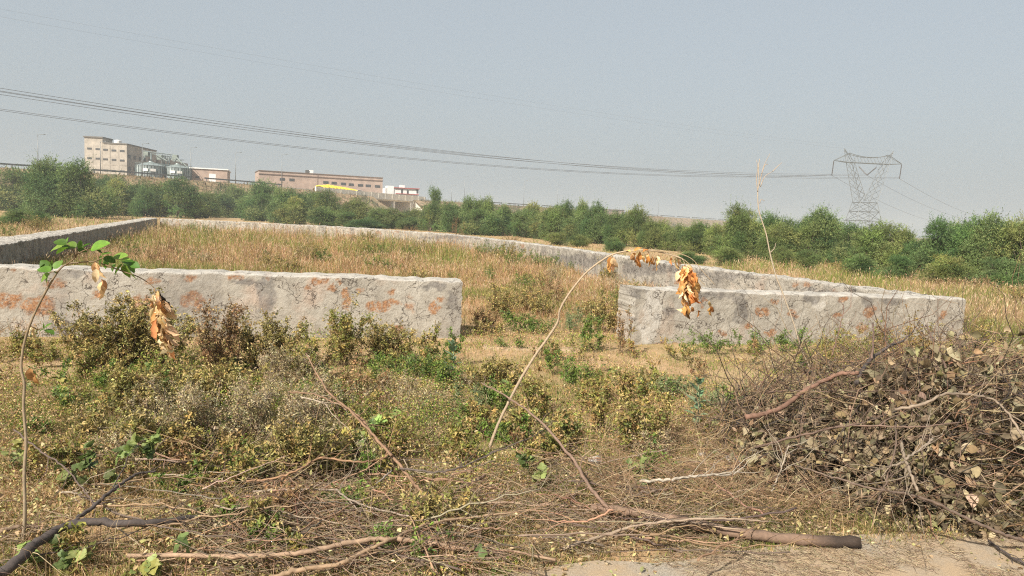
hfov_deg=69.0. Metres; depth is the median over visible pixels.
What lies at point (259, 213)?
thorn tree
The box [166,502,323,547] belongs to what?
cut stem
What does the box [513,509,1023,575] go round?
straw litter
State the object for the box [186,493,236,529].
weed bush
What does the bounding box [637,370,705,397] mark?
weed bush
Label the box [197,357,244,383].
weed bush
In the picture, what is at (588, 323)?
weed bush
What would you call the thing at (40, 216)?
thorn tree
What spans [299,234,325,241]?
weed bush
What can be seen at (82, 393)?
weed bush
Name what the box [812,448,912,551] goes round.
fallen branch
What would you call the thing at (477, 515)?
cut stem
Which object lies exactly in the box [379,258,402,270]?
weed bush
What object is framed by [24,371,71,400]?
weed bush
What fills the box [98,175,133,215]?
thorn tree
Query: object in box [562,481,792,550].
fallen branch
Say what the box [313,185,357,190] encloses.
covered stack
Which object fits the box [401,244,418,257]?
weed bush
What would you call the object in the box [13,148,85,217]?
thorn tree
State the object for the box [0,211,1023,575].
ground
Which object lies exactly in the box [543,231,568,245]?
thorn tree
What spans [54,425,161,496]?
trailing vine
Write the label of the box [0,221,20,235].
weed bush
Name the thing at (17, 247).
boundary wall
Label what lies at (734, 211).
thorn tree
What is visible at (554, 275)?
weed bush
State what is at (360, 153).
power line
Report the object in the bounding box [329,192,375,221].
thorn tree
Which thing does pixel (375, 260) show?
weed bush
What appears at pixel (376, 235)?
weed bush
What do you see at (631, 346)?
weed bush
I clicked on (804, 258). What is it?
thorn tree
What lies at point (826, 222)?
thorn tree
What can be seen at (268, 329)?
weed bush
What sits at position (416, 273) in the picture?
weed bush
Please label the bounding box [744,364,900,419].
fallen branch
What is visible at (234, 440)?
weed bush
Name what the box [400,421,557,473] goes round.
fallen branch
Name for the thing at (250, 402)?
weed bush
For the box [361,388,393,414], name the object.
weed bush
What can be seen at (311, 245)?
weed bush
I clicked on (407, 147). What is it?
power line
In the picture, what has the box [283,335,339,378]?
weed bush
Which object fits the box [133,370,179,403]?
weed bush
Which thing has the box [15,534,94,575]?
trailing vine
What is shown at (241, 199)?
thorn tree
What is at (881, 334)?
weed bush
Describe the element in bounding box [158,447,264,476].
fallen branch
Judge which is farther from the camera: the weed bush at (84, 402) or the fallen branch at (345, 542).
the weed bush at (84, 402)
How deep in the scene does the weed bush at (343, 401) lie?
6.16 m
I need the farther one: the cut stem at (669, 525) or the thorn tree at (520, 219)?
the thorn tree at (520, 219)
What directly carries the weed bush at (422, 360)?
on the ground at (674, 371)
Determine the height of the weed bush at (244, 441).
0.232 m
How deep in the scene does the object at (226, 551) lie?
3.41 m
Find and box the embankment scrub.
[0,164,676,225]
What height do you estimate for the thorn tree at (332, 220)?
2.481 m
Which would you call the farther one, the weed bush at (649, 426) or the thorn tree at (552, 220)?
the thorn tree at (552, 220)
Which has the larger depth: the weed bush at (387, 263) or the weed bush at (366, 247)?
the weed bush at (366, 247)
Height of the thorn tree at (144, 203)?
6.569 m
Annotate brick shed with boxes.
[189,167,230,182]
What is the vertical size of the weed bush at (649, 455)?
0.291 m
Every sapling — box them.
[20,238,179,539]
[488,247,715,451]
[756,154,816,409]
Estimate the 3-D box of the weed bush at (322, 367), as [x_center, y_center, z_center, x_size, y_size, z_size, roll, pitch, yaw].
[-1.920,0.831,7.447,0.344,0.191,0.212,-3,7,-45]
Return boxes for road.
[441,531,1023,575]
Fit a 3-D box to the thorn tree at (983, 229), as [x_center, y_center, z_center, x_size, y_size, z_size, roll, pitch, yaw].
[18.787,-1.393,29.004,2.799,3.702,2.869,0,6,-26]
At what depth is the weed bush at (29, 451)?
4.66 m
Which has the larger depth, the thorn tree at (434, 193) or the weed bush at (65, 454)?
the thorn tree at (434, 193)
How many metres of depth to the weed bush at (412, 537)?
3.54 m
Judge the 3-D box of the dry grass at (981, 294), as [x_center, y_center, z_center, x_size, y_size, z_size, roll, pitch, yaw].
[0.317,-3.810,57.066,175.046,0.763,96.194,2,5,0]
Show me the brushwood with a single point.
(987, 410)
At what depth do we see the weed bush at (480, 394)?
6.52 m
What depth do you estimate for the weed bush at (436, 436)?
5.38 m
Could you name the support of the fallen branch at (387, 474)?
on the ground at (674, 371)
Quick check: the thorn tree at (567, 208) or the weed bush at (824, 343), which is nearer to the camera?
the weed bush at (824, 343)
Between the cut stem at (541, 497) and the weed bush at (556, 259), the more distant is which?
the weed bush at (556, 259)
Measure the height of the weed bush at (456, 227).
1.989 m
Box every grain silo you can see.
[135,161,166,177]
[164,163,191,179]
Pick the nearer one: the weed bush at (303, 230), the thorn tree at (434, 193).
the weed bush at (303, 230)
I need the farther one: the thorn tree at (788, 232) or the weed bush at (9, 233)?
the thorn tree at (788, 232)
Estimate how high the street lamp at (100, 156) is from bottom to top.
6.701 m
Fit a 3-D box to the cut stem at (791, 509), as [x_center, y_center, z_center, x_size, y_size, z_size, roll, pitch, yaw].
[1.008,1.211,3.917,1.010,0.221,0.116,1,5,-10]
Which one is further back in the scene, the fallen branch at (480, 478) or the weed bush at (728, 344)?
the weed bush at (728, 344)
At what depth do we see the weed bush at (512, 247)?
27.67 m
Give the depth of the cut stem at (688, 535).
3.87 m
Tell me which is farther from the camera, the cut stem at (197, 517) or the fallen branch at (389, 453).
the fallen branch at (389, 453)
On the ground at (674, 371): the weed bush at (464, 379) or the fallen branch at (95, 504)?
the weed bush at (464, 379)
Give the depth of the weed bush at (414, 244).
33.61 m
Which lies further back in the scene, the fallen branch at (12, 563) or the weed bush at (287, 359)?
the weed bush at (287, 359)
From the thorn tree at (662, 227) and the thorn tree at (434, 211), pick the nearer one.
the thorn tree at (662, 227)
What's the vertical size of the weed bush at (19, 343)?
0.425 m
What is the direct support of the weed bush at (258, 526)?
on the ground at (674, 371)
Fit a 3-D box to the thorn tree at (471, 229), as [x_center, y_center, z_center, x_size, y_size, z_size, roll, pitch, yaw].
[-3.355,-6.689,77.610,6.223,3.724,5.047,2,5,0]
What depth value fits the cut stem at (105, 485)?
4.16 m
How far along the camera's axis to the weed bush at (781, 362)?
8.73 m
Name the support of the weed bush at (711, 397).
on the ground at (674, 371)
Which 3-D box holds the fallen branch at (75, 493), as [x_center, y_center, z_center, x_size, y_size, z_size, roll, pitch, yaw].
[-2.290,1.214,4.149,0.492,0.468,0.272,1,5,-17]
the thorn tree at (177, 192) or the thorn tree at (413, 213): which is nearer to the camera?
the thorn tree at (413, 213)
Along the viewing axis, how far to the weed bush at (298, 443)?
4.62 m
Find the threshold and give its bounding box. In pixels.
[483,345,579,352]
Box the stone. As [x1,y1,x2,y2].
[588,456,601,463]
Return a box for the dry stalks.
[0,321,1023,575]
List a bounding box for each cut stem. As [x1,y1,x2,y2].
[34,479,220,556]
[53,447,147,507]
[58,534,275,551]
[75,484,247,549]
[78,493,234,531]
[79,550,169,574]
[87,436,169,468]
[89,482,196,510]
[91,476,245,484]
[93,474,194,508]
[95,438,192,465]
[96,502,240,529]
[102,483,220,498]
[106,461,185,513]
[112,511,258,540]
[113,501,248,543]
[116,527,207,575]
[135,450,276,466]
[136,497,361,561]
[137,427,314,473]
[159,481,298,525]
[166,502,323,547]
[202,455,288,489]
[212,501,356,574]
[214,479,386,535]
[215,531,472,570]
[222,493,312,512]
[230,449,317,500]
[241,507,341,574]
[256,457,386,498]
[284,480,431,524]
[285,498,377,554]
[287,515,520,553]
[293,529,460,570]
[294,469,412,517]
[322,470,383,496]
[325,490,504,515]
[351,446,445,463]
[351,484,454,527]
[359,468,443,535]
[367,473,517,492]
[371,466,434,570]
[373,464,473,513]
[373,467,472,489]
[381,497,601,523]
[391,457,495,483]
[403,459,475,482]
[403,524,555,560]
[407,470,552,524]
[425,534,552,565]
[429,470,557,505]
[440,466,569,499]
[459,477,603,499]
[469,504,559,532]
[472,497,528,549]
[485,473,651,520]
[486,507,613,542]
[498,534,603,546]
[503,509,595,525]
[504,444,571,472]
[511,441,600,467]
[511,463,533,564]
[514,501,553,527]
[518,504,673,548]
[525,447,683,460]
[525,497,682,553]
[536,493,589,508]
[542,500,708,537]
[548,481,650,543]
[549,473,587,505]
[553,452,671,493]
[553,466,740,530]
[557,448,666,479]
[562,478,725,520]
[566,533,789,561]
[573,447,635,478]
[575,489,657,525]
[583,441,672,496]
[589,498,743,546]
[598,517,707,526]
[615,474,780,499]
[617,495,796,536]
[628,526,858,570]
[640,529,697,550]
[644,537,736,544]
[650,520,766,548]
[653,466,745,493]
[697,482,777,563]
[700,472,762,513]
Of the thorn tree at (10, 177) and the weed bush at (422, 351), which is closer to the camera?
the weed bush at (422, 351)
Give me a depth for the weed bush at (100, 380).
6.61 m
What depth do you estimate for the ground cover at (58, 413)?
5.29 m
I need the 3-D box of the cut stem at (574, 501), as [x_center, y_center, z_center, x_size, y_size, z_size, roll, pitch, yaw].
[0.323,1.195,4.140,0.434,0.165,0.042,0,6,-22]
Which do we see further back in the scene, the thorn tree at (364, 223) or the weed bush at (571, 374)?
the thorn tree at (364, 223)
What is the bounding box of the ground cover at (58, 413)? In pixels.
[0,327,1023,575]
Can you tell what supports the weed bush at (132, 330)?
on the ground at (674, 371)
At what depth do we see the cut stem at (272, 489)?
3.91 m
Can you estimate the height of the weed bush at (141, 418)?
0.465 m
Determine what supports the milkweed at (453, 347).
on the ground at (674, 371)
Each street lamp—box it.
[37,134,45,159]
[100,141,107,173]
[142,143,148,175]
[235,152,241,182]
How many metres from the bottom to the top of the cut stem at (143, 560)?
0.321 m
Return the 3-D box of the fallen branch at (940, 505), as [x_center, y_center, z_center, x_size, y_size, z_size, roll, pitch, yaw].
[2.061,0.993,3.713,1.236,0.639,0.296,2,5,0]
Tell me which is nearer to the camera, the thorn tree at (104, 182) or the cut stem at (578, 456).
the cut stem at (578, 456)
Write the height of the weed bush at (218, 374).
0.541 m
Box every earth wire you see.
[3,9,888,150]
[4,17,836,147]
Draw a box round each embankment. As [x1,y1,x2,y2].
[0,167,397,216]
[405,200,861,233]
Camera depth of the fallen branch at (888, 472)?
3.83 m
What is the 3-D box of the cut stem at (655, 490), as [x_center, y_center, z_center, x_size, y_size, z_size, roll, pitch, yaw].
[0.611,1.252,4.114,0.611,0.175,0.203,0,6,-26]
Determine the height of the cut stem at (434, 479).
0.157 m
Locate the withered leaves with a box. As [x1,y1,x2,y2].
[703,326,1023,540]
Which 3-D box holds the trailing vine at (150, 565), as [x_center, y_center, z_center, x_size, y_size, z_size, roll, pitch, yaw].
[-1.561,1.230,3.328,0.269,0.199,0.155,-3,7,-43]
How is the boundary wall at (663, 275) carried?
on the ground at (674, 371)
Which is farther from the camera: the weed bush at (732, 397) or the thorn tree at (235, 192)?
the thorn tree at (235, 192)
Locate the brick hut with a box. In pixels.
[606,209,623,212]
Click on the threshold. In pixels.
(526, 348)
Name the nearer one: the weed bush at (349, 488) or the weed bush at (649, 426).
the weed bush at (349, 488)
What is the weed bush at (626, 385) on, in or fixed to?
on the ground at (674, 371)
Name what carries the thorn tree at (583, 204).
on the ground at (674, 371)
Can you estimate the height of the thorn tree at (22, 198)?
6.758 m
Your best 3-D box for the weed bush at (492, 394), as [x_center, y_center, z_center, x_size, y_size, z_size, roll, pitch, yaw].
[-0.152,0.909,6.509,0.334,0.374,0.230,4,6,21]
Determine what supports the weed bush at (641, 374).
on the ground at (674, 371)
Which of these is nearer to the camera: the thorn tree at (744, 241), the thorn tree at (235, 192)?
the thorn tree at (744, 241)
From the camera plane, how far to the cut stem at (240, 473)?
4.12 m
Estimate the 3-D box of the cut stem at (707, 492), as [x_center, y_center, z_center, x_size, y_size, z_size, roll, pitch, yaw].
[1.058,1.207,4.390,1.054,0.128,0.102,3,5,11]
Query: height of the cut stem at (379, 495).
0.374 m
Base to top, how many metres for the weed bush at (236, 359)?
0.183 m
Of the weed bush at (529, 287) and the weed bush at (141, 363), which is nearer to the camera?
the weed bush at (141, 363)
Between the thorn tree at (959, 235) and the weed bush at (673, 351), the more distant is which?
the thorn tree at (959, 235)
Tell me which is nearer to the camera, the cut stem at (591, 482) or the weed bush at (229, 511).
the weed bush at (229, 511)
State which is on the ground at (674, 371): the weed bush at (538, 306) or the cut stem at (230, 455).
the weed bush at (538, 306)
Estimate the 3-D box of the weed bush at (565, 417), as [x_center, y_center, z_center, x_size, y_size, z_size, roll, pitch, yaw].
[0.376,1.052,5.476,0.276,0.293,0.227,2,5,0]
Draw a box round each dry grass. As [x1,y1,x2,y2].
[0,210,1023,345]
[0,216,897,343]
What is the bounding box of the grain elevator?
[143,150,188,167]
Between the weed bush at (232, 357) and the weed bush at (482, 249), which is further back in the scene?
the weed bush at (482, 249)
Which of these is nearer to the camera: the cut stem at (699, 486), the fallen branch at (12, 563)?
the fallen branch at (12, 563)
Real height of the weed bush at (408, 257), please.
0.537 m
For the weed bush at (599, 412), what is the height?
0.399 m
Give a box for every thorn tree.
[0,163,30,210]
[0,183,24,210]
[0,207,43,224]
[6,172,28,210]
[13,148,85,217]
[15,185,31,210]
[22,178,48,213]
[26,210,56,225]
[34,154,124,218]
[79,176,102,217]
[92,169,133,213]
[92,171,111,184]
[95,184,124,215]
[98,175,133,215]
[122,176,169,216]
[126,184,161,216]
[142,182,183,216]
[156,170,204,217]
[180,197,210,218]
[183,191,225,217]
[191,187,223,218]
[212,188,239,217]
[222,181,248,217]
[231,187,251,212]
[232,177,282,220]
[233,190,273,220]
[261,182,311,223]
[264,186,289,222]
[272,193,310,224]
[301,191,319,220]
[304,205,336,225]
[305,185,341,217]
[323,211,359,227]
[326,212,339,225]
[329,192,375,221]
[344,218,387,228]
[363,207,395,228]
[381,205,409,228]
[394,217,427,230]
[402,205,421,228]
[416,183,443,230]
[416,198,442,231]
[434,197,459,231]
[438,201,466,232]
[452,207,504,235]
[454,193,480,232]
[473,194,497,223]
[476,209,503,235]
[495,201,514,235]
[505,207,541,238]
[517,200,543,236]
[525,207,552,239]
[533,202,567,239]
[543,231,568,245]
[552,198,574,236]
[560,208,590,242]
[566,234,592,246]
[570,197,590,237]
[578,194,608,243]
[598,208,627,243]
[601,236,627,251]
[614,202,652,246]
[618,208,631,244]
[635,216,661,248]
[642,217,671,249]
[654,225,680,250]
[667,222,690,251]
[671,222,710,253]
[676,250,709,263]
[680,219,710,253]
[701,221,722,254]
[702,232,729,255]
[710,245,748,265]
[718,194,761,255]
[721,204,760,259]
[750,206,785,256]
[750,223,789,261]
[755,219,809,260]
[769,245,800,266]
[774,211,797,259]
[788,207,815,247]
[790,246,827,270]
[791,219,831,264]
[793,200,845,262]
[814,222,848,263]
[824,218,865,265]
[830,240,855,264]
[836,216,895,268]
[842,251,882,276]
[866,252,918,279]
[869,220,918,269]
[878,243,909,265]
[899,237,932,270]
[901,212,960,274]
[903,237,944,263]
[915,253,980,284]
[933,210,993,261]
[955,204,1021,280]
[957,240,978,276]
[958,254,1023,289]
[972,221,1008,276]
[977,209,1023,284]
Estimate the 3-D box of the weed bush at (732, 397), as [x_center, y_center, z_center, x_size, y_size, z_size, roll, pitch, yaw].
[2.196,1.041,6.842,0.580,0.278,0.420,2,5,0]
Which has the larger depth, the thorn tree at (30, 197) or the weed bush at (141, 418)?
the thorn tree at (30, 197)
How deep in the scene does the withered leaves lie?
4.60 m
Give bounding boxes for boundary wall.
[0,218,156,263]
[0,263,462,338]
[160,218,927,294]
[616,284,965,344]
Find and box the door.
[209,174,215,181]
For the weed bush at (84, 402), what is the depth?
5.80 m
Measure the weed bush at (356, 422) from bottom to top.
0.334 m
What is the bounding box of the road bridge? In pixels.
[284,187,425,212]
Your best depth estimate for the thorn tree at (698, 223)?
48.45 m
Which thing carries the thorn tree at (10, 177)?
on the ground at (674, 371)
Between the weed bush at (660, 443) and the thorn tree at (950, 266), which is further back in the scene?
the thorn tree at (950, 266)
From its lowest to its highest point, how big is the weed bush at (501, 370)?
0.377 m
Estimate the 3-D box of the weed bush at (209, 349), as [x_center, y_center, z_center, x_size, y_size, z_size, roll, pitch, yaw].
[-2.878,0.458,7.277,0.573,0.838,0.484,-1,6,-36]
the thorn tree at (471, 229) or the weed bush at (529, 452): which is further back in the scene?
the thorn tree at (471, 229)
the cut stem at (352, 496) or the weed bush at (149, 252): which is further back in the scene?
the weed bush at (149, 252)
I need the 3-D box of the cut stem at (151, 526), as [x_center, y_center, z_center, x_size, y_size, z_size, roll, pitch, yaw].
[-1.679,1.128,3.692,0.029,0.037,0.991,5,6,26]
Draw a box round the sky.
[0,0,1023,237]
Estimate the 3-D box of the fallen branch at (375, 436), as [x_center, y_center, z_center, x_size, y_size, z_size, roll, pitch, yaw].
[-0.976,0.856,4.856,0.670,0.603,1.576,1,5,-18]
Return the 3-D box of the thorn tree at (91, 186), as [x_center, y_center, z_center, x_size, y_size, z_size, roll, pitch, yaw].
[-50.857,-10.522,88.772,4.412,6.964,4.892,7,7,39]
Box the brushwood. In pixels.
[642,256,1023,552]
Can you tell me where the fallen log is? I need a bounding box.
[590,504,860,547]
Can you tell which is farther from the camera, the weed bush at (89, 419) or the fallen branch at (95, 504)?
the weed bush at (89, 419)
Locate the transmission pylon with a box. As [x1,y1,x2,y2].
[831,148,901,227]
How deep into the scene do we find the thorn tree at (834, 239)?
38.72 m
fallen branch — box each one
[0,514,199,575]
[0,524,52,532]
[13,429,162,529]
[57,463,136,509]
[74,439,180,519]
[127,511,555,575]
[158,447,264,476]
[246,405,398,481]
[252,437,519,530]
[270,497,591,575]
[287,476,358,517]
[288,391,416,466]
[296,470,391,518]
[300,388,359,447]
[305,353,426,496]
[352,536,441,575]
[356,481,553,558]
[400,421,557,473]
[433,442,520,496]
[481,373,611,512]
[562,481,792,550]
[613,514,660,538]
[639,444,769,487]
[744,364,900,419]
[754,379,962,448]
[763,423,833,491]
[768,365,950,432]
[794,423,1023,542]
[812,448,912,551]
[826,275,855,355]
[854,305,940,384]
[857,314,883,358]
[865,440,944,555]
[876,398,927,505]
[894,376,1023,455]
[905,397,953,459]
[919,298,946,368]
[988,540,1023,564]
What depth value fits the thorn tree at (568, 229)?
64.52 m
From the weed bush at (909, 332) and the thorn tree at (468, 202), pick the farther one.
the thorn tree at (468, 202)
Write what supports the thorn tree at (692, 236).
on the ground at (674, 371)
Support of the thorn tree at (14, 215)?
on the ground at (674, 371)
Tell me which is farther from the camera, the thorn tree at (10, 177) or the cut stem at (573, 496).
the thorn tree at (10, 177)
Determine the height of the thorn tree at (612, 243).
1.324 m
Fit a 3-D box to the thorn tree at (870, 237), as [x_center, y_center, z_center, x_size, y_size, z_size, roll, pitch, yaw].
[16.520,-1.757,34.185,2.956,3.118,2.884,7,7,41]
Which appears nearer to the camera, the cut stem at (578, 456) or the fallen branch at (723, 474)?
the fallen branch at (723, 474)
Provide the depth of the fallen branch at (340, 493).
3.94 m
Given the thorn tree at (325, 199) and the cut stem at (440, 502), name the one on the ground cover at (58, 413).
the cut stem at (440, 502)
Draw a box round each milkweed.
[445,339,461,381]
[685,377,710,430]
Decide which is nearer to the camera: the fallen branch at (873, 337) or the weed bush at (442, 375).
the fallen branch at (873, 337)
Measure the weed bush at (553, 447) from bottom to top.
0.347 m
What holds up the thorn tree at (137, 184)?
on the ground at (674, 371)
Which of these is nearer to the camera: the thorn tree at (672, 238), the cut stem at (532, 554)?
the cut stem at (532, 554)
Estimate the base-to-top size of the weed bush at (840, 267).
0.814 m
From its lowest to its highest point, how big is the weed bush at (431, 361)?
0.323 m
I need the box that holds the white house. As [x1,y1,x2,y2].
[383,185,418,195]
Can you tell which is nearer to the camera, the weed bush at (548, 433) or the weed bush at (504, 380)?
the weed bush at (548, 433)
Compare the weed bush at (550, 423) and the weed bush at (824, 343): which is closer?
the weed bush at (550, 423)
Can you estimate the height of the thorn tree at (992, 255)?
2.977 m
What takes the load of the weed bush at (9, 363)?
on the ground at (674, 371)
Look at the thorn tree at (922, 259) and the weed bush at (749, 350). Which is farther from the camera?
the thorn tree at (922, 259)
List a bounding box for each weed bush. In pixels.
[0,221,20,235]
[0,323,47,362]
[0,362,13,376]
[0,438,27,468]
[2,429,96,478]
[16,416,50,436]
[22,215,54,231]
[23,447,53,467]
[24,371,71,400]
[26,335,78,367]
[28,351,74,384]
[38,286,204,369]
[47,521,99,565]
[51,383,82,406]
[52,435,87,460]
[56,382,94,401]
[61,392,103,411]
[63,393,135,440]
[64,340,126,384]
[70,353,165,418]
[82,421,145,465]
[92,371,109,387]
[92,430,115,458]
[99,367,254,453]
[99,440,136,479]
[100,380,143,404]
[104,355,206,392]
[104,403,205,466]
[106,236,137,249]
[109,358,139,374]
[119,241,153,257]
[122,346,149,366]
[126,362,155,371]
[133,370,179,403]
[134,359,152,370]
[134,442,171,466]
[145,244,169,264]
[148,459,210,496]
[153,503,240,542]
[157,237,180,252]
[160,353,277,412]
[162,431,218,470]
[173,364,335,444]
[174,246,211,260]
[180,426,264,503]
[186,248,216,262]
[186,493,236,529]
[188,294,248,369]
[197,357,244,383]
[203,443,258,478]
[211,476,314,515]
[213,497,247,536]
[216,428,262,454]
[217,347,246,361]
[221,465,263,482]
[222,294,251,363]
[229,356,256,370]
[231,307,310,369]
[234,417,362,481]
[236,231,259,240]
[239,458,260,488]
[240,436,280,468]
[241,489,287,538]
[244,508,286,548]
[249,338,328,384]
[254,250,298,269]
[255,423,293,459]
[256,366,360,421]
[267,257,309,272]
[268,417,336,449]
[282,526,308,562]
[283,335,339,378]
[288,292,374,366]
[291,227,313,234]
[291,243,329,260]
[295,374,335,398]
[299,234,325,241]
[299,409,341,446]
[302,241,321,250]
[304,362,337,377]
[304,417,354,452]
[312,344,398,405]
[313,478,397,515]
[317,244,332,262]
[317,445,364,480]
[319,369,347,398]
[325,402,394,442]
[332,381,367,401]
[335,367,377,390]
[335,379,358,413]
[340,449,385,480]
[344,250,365,261]
[344,407,399,423]
[345,349,372,363]
[348,229,380,242]
[353,314,421,360]
[353,406,382,422]
[353,472,389,520]
[354,374,450,416]
[354,427,392,444]
[355,436,392,477]
[356,346,457,383]
[358,241,391,255]
[358,397,412,455]
[358,516,453,557]
[360,232,373,242]
[360,437,396,470]
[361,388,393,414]
[363,238,394,255]
[363,254,381,269]
[367,363,385,388]
[377,365,411,389]
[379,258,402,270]
[379,334,401,355]
[382,350,411,369]
[391,467,491,535]
[396,266,431,277]
[398,320,440,361]
[400,224,417,231]
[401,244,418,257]
[401,353,450,371]
[403,250,420,262]
[404,238,425,252]
[408,417,482,468]
[410,345,430,369]
[415,394,455,428]
[423,418,448,448]
[428,358,464,393]
[433,327,465,360]
[435,375,491,409]
[446,371,473,385]
[451,217,462,234]
[452,399,510,444]
[460,391,499,431]
[461,402,489,419]
[462,353,524,387]
[464,312,509,335]
[464,408,483,435]
[468,399,518,431]
[470,304,505,331]
[472,240,501,256]
[474,266,497,278]
[479,371,512,409]
[482,282,522,316]
[487,240,530,261]
[493,333,527,347]
[496,412,532,449]
[497,285,564,309]
[498,308,560,333]
[500,375,545,395]
[500,395,539,438]
[502,248,536,265]
[502,377,568,422]
[508,418,561,448]
[509,270,550,286]
[509,278,543,298]
[515,270,551,287]
[515,359,554,414]
[519,413,573,464]
[521,432,547,470]
[525,250,559,266]
[526,272,565,303]
[529,294,555,314]
[531,332,556,359]
[533,409,583,433]
[537,251,560,265]
[538,338,559,354]
[542,346,586,375]
[545,260,563,282]
[545,413,579,444]
[546,425,576,448]
[547,304,595,330]
[549,330,595,360]
[556,355,605,385]
[558,405,583,446]
[564,261,575,268]
[571,296,612,316]
[573,372,603,412]
[579,313,606,351]
[587,284,618,332]
[588,376,622,415]
[589,388,616,435]
[590,369,614,400]
[596,256,616,280]
[597,272,628,289]
[599,355,616,374]
[605,280,628,308]
[606,365,662,391]
[606,456,650,486]
[608,282,638,303]
[609,355,682,451]
[615,305,635,353]
[625,324,640,357]
[625,421,676,459]
[634,411,669,435]
[635,372,676,398]
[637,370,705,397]
[640,432,676,473]
[655,337,697,360]
[673,325,726,353]
[684,377,749,412]
[687,353,708,377]
[715,383,779,414]
[722,327,773,355]
[744,337,760,364]
[756,348,797,370]
[772,326,812,352]
[784,346,807,367]
[797,339,839,370]
[810,317,883,372]
[814,327,857,353]
[831,257,848,274]
[850,332,902,361]
[875,323,903,357]
[882,304,944,363]
[911,310,952,357]
[929,273,971,287]
[949,318,996,358]
[962,338,1023,378]
[968,274,1004,287]
[991,284,1023,304]
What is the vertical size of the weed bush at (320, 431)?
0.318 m
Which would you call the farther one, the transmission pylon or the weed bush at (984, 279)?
the transmission pylon
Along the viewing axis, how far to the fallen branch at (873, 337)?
5.52 m
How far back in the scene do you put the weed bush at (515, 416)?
5.69 m
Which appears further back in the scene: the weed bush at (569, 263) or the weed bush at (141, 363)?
the weed bush at (569, 263)
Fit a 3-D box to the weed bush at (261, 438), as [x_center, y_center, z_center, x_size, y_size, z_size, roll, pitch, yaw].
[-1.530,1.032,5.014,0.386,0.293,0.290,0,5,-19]
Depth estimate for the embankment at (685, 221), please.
425.70 m
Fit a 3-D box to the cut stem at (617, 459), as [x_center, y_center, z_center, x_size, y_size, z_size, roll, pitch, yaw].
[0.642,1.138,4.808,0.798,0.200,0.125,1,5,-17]
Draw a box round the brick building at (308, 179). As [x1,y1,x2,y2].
[255,170,382,192]
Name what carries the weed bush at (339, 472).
on the ground at (674, 371)
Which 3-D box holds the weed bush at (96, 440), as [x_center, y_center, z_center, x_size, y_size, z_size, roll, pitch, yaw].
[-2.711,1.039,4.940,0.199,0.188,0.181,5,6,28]
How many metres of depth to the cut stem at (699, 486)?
4.45 m
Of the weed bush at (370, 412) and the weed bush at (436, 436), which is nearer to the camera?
the weed bush at (436, 436)
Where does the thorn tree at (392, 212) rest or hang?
on the ground at (674, 371)
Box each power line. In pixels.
[0,92,977,220]
[0,109,944,223]
[1,88,963,211]
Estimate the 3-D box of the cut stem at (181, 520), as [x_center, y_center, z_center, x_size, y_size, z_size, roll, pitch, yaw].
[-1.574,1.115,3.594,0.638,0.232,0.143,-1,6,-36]
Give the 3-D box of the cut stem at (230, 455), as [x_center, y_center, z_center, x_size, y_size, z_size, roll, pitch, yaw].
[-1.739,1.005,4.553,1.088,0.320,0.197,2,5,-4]
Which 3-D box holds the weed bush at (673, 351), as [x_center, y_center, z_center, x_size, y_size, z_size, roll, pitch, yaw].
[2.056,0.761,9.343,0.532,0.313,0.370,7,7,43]
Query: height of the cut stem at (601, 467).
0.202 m
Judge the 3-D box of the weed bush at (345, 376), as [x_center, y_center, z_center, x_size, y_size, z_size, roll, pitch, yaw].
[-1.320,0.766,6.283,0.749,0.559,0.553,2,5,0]
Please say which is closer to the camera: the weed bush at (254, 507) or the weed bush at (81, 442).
the weed bush at (254, 507)
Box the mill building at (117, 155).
[83,136,187,174]
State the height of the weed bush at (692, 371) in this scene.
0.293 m
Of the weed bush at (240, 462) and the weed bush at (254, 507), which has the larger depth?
the weed bush at (240, 462)
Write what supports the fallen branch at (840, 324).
on the brushwood
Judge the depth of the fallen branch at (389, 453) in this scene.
4.72 m
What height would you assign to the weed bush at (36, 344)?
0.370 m
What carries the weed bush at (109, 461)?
on the ground at (674, 371)
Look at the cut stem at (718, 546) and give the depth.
3.50 m
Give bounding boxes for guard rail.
[0,163,64,168]
[91,169,189,178]
[204,177,280,185]
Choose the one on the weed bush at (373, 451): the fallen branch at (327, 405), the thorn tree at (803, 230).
the fallen branch at (327, 405)
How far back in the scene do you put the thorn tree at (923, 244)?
31.86 m
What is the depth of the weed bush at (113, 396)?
5.95 m
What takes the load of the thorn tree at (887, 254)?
on the ground at (674, 371)
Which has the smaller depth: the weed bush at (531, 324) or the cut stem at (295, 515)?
the cut stem at (295, 515)
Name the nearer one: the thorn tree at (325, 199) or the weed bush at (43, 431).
the weed bush at (43, 431)
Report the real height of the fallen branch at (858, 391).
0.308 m
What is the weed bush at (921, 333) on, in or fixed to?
on the ground at (674, 371)
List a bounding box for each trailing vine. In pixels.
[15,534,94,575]
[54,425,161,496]
[129,532,192,575]
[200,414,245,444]
[323,414,387,466]
[474,543,510,575]
[510,452,547,489]
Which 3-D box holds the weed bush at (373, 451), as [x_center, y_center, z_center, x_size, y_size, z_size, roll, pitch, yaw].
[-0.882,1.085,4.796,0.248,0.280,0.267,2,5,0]

